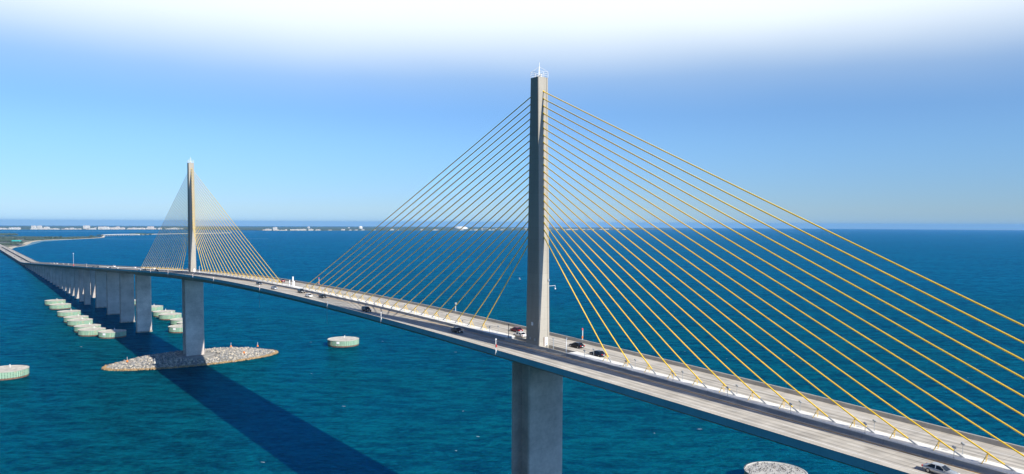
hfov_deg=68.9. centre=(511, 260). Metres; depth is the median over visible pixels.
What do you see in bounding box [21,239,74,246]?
shallow sandbar
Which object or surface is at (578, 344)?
sedan
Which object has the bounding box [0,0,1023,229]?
sky
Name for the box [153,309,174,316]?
bridge dolphin
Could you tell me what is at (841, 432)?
cable stayed bridge
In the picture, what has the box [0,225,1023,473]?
water
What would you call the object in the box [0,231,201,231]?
shallow sandbar
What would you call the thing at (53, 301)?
bridge dolphin
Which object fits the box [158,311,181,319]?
bridge dolphin
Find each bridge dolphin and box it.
[0,364,28,379]
[45,299,65,304]
[49,303,70,309]
[57,310,80,316]
[63,314,88,322]
[67,318,92,325]
[74,323,100,332]
[78,326,105,335]
[98,328,125,338]
[152,305,162,311]
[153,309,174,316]
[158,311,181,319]
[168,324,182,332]
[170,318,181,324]
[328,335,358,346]
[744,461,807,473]
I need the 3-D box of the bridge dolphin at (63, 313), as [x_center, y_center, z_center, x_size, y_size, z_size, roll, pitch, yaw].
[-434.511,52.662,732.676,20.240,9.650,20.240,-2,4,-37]
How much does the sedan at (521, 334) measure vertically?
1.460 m
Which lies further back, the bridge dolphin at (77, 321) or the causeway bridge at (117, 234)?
the causeway bridge at (117, 234)
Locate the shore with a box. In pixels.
[0,226,662,230]
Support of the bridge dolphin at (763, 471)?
in the water
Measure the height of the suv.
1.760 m
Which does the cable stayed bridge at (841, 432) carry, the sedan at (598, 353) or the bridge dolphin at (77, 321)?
the sedan at (598, 353)
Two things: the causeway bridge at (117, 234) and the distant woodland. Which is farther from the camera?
the distant woodland
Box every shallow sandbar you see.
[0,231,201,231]
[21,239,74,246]
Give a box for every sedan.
[451,327,463,332]
[509,327,522,331]
[513,331,525,336]
[569,342,584,348]
[589,350,605,356]
[921,462,959,473]
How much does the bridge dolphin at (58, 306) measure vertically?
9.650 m
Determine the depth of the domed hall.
12376.65 m
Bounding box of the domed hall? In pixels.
[454,226,467,228]
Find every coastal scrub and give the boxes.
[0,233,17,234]
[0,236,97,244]
[129,233,153,234]
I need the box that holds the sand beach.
[9,237,103,248]
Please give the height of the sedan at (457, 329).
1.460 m
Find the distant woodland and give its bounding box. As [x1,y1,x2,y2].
[0,226,667,229]
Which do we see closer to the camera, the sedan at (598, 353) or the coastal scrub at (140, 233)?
the sedan at (598, 353)
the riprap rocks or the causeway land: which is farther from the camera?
the causeway land
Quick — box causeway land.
[0,237,98,247]
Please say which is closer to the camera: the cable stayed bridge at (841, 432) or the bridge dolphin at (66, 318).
the cable stayed bridge at (841, 432)
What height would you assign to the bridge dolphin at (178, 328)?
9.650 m
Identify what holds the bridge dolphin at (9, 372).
in the water
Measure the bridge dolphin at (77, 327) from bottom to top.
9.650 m
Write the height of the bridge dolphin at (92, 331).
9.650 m
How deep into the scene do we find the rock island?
490.67 m
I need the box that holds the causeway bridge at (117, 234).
[101,234,139,236]
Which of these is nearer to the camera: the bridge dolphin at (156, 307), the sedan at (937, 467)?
the sedan at (937, 467)
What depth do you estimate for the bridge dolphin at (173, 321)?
668.29 m
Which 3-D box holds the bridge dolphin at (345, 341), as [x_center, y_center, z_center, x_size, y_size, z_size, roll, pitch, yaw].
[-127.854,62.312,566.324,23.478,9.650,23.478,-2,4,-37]
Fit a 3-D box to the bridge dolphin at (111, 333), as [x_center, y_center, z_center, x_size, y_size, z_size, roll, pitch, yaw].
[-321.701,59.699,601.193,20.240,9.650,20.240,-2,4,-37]
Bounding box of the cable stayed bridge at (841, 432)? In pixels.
[123,62,1023,473]
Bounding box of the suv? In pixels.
[361,306,371,311]
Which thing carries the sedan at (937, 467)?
on the cable stayed bridge at (841, 432)
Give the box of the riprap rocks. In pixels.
[102,347,277,370]
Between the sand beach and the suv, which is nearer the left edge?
the sand beach
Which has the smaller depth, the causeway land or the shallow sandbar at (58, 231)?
the causeway land
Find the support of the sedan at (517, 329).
on the cable stayed bridge at (841, 432)
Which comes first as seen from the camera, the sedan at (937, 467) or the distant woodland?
the sedan at (937, 467)
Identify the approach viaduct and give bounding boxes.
[0,246,160,322]

